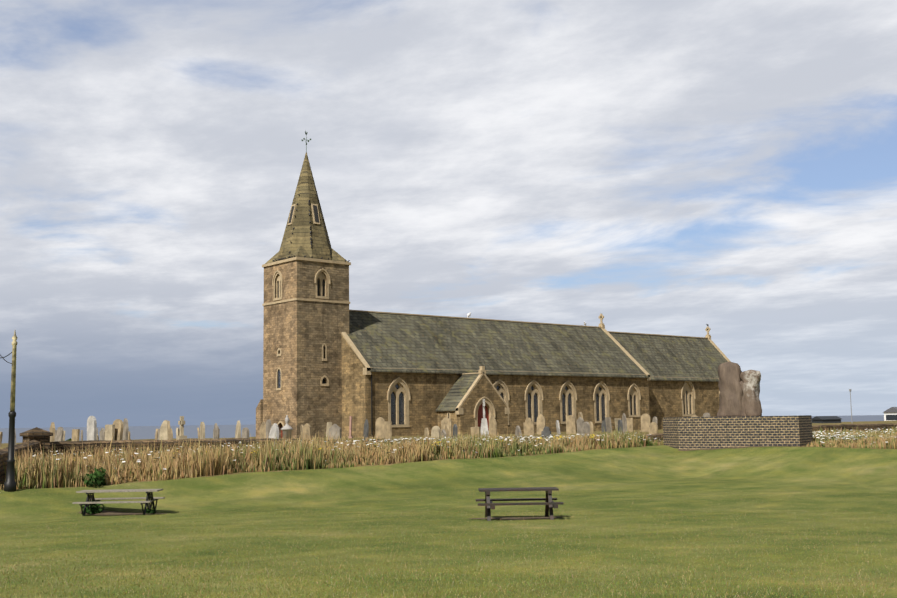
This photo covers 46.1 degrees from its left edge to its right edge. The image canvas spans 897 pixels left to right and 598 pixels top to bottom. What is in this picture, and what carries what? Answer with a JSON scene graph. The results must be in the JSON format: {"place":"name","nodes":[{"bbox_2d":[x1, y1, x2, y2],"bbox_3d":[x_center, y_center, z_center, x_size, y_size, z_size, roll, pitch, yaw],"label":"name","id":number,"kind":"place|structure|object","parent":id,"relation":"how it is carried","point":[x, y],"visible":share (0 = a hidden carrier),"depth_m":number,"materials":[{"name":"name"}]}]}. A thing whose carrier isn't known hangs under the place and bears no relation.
{"place":"outdoors","nodes":[
{"label":"outdoors","id":0,"kind":"place"},
{"bbox_2d":[256,260,348,438],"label":"church tower","id":1,"kind":"structure","parent":0,"point":[299,333],"depth_m":90.36,"materials":[{"name":"brown stone"}]},
{"bbox_2d":[265,152,347,263],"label":"church spire","id":2,"kind":"structure","parent":1,"relation":"on","point":[300,245],"depth_m":92.39,"materials":[{"name":"brown stone"}]},
{"bbox_2d":[287,203,319,224],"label":"spire windows","id":3,"kind":"structure","parent":2,"relation":"in","point":[315,214],"depth_m":92.70,"materials":[{"name":"beige stone"}]},
{"bbox_2d":[301,131,310,151],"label":"weathervane","id":4,"kind":"object","parent":2,"relation":"on","point":[306,140],"visible":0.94,"depth_m":94.56,"materials":[{"name":"black metal"}]},
{"bbox_2d":[281,403,488,436],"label":"church doors","id":5,"kind":"structure","parent":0,"point":[480,413],"depth_m":93.37,"materials":[{"name":"red wood"}]},
{"bbox_2d":[0,415,883,442],"bbox_3d":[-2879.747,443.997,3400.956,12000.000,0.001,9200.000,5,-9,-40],"label":"sea","id":6,"kind":"structure","parent":0,"point":[148,432],"depth_m":2018.19,"materials":[{"name":"blue liquid"}]},
{"bbox_2d":[0,420,896,597],"bbox_3d":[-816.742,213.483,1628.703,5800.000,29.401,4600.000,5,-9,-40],"label":"ground","id":7,"kind":"structure","parent":0,"point":[657,469],"depth_m":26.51,"materials":[{"name":"green plant"}]},
{"bbox_2d":[0,352,15,491],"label":"lamp post base","id":8,"kind":"object","parent":7,"relation":"on","point":[9,484],"visible":0.9,"depth_m":34.22,"materials":[{"name":"black metal"}]},
{"bbox_2d":[10,330,16,410],"bbox_3d":[-14.258,2.327,34.612,0.180,2.700,0.180,5,-9,-40],"label":"lamp post","id":9,"kind":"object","parent":8,"relation":"on","point":[13,378],"depth_m":34.55,"materials":[{"name":"beige wood"}]},
{"bbox_2d":[81,500,105,513],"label":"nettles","id":10,"kind":"object","parent":7,"relation":"on","point":[95,509],"visible":0.65,"depth_m":32.25,"materials":[{"name":"green plant"}]},
{"bbox_2d":[83,467,106,487],"bbox_3d":[-12.109,6.154,36.213,0.905,0.800,0.908,5,-9,-40],"label":"bush","id":11,"kind":"object","parent":7,"relation":"on","point":[96,475],"visible":0.98,"depth_m":36.13,"materials":[{"name":"green plant"}]},
{"bbox_2d":[72,489,164,515],"bbox_3d":[-10.063,6.250,32.326,2.924,0.778,2.866,5,-9,-40],"label":"picnic table","id":12,"kind":"object","parent":7,"relation":"on","point":[122,490],"depth_m":32.08,"materials":[{"name":"grey wood"}]},
{"bbox_2d":[78,510,166,515],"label":"soil","id":13,"kind":"structure","parent":7,"relation":"on","point":[105,513],"depth_m":32.32,"materials":[{"name":"brown soil"}]},
{"bbox_2d":[146,507,155,513],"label":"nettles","id":14,"kind":"object","parent":13,"relation":"on","point":[151,511],"visible":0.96,"depth_m":32.29,"materials":[{"name":"green plant"}]},
{"bbox_2d":[281,415,292,438],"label":"urn monument","id":15,"kind":"object","parent":7,"relation":"on","point":[286,428],"visible":0.94,"depth_m":82.31,"materials":[{"name":"stone"}]},
{"bbox_2d":[0,416,620,447],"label":"gravestones","id":16,"kind":"object","parent":7,"relation":"on","point":[110,431],"visible":0.54,"depth_m":58.81,"materials":[{"name":"beige stone"}]},
{"bbox_2d":[74,434,593,458],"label":"ragwort flowers","id":17,"kind":"object","parent":7,"relation":"on","point":[440,441],"visible":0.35,"depth_m":51.91,"materials":[{"name":"yellow plant"}]},
{"bbox_2d":[0,412,697,442],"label":"gravestones","id":18,"kind":"object","parent":7,"relation":"on","point":[383,429],"visible":0.56,"depth_m":80.44,"materials":[{"name":"beige stone"}]},
{"bbox_2d":[349,416,352,437],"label":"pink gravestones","id":19,"kind":"object","parent":7,"relation":"on","point":[350,429],"visible":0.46,"depth_m":84.18,"materials":[{"name":"pink stone"}]},
{"bbox_2d":[15,399,710,444],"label":"gravestones","id":20,"kind":"object","parent":7,"relation":"on","point":[583,427],"depth_m":72.66,"materials":[{"name":"grey stone"}]},
{"bbox_2d":[0,426,896,489],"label":"long grass","id":21,"kind":"structure","parent":7,"relation":"on","point":[51,471],"depth_m":43.02,"materials":[{"name":"beige plant"}]},
{"bbox_2d":[0,423,896,488],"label":"churchyard wall","id":22,"kind":"structure","parent":7,"relation":"on","point":[33,439],"depth_m":49.35,"materials":[{"name":"stone"}]},
{"bbox_2d":[25,428,896,480],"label":"white flowers","id":23,"kind":"object","parent":7,"relation":"on","point":[561,438],"visible":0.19,"depth_m":50.62,"materials":[{"name":"white plant"}]},
{"bbox_2d":[437,374,507,435],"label":"church porch","id":24,"kind":"object","parent":7,"relation":"on","point":[464,422],"visible":0.48,"depth_m":93.07,"materials":[{"name":"brown stone"}]},
{"bbox_2d":[436,374,478,410],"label":"porch roof","id":25,"kind":"structure","parent":24,"relation":"on","point":[456,393],"depth_m":93.59,"materials":[{"name":"grey stone"}]},
{"bbox_2d":[342,336,649,437],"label":"church nave","id":26,"kind":"structure","parent":7,"relation":"on","point":[429,392],"depth_m":93.87,"materials":[{"name":"brown stone"}]},
{"bbox_2d":[371,368,372,436],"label":"church downpipes","id":27,"kind":"object","parent":26,"relation":"attached to","point":[371,408],"visible":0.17,"depth_m":88.75,"materials":[{"name":"brown metal"}]},
{"bbox_2d":[347,311,727,381],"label":"roof","id":28,"kind":"structure","parent":26,"relation":"on","point":[385,342],"depth_m":104.86,"materials":[{"name":"grey stone"}]},
{"bbox_2d":[469,517,557,519],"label":"soil","id":29,"kind":"structure","parent":7,"relation":"on","point":[514,518],"depth_m":26.84,"materials":[{"name":"brown soil"}]},
{"bbox_2d":[476,487,563,520],"bbox_3d":[1.779,5.226,26.886,2.120,0.785,1.680,-1,-6,-1],"label":"picnic table","id":30,"kind":"object","parent":7,"relation":"on","point":[548,503],"visible":0.9,"depth_m":26.59,"materials":[{"name":"paint"}]},
{"bbox_2d":[648,380,718,429],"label":"chancel wall","id":31,"kind":"structure","parent":7,"relation":"on","point":[665,399],"depth_m":117.97,"materials":[{"name":"brown stone"}]},
{"bbox_2d":[679,446,770,450],"bbox_3d":[14.508,7.524,53.098,6.153,0.243,0.430,-5,-8,32],"label":"wall base","id":32,"kind":"object","parent":7,"relation":"on","point":[719,448],"visible":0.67,"depth_m":53.63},
{"bbox_2d":[663,415,812,449],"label":"brick wall","id":33,"kind":"structure","parent":7,"relation":"on","point":[685,433],"depth_m":53.39,"materials":[{"name":"beige brick"}]},
{"bbox_2d":[716,361,761,416],"bbox_3d":[14.871,4.604,54.049,2.337,2.860,0.968,-5,-8,30],"label":"standing stone","id":34,"kind":"object","parent":33,"relation":"on","point":[739,389],"visible":0.96,"depth_m":53.72,"materials":[{"name":"beige stone"}]},
{"bbox_2d":[812,416,841,422],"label":"distant sheds","id":35,"kind":"object","parent":7,"relation":"on","point":[826,419],"visible":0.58,"depth_m":157.84,"materials":[{"name":"grey"}]},
{"bbox_2d":[882,407,896,420],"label":"house","id":36,"kind":"structure","parent":7,"relation":"on","point":[890,414],"depth_m":192.45,"materials":[{"name":"white"}]},
{"bbox_2d":[0,0,896,427],"label":"sky","id":37,"kind":"structure","parent":0,"point":[662,167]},
{"bbox_2d":[276,272,692,424],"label":"window tracery","id":38,"kind":"object","parent":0,"point":[395,390],"visible":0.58,"depth_m":102.06,"materials":[{"name":"beige stone"}]},
{"bbox_2d":[278,279,690,424],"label":"window panes","id":39,"kind":"structure","parent":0,"point":[401,408],"depth_m":101.77,"materials":[{"name":"black glass"}]},
{"bbox_2d":[272,268,719,426],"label":"window surrounds","id":40,"kind":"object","parent":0,"point":[495,384],"depth_m":98.64,"materials":[{"name":"beige stone"}]},
{"bbox_2d":[262,257,730,414],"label":"church copings","id":41,"kind":"object","parent":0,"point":[458,408],"visible":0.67,"depth_m":93.63,"materials":[{"name":"beige stone"}]},
{"bbox_2d":[273,194,349,261],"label":"starlings","id":42,"kind":"object","parent":41,"relation":"on","point":[282,258],"visible":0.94,"depth_m":91.65,"materials":[{"name":"black"}]}
]}

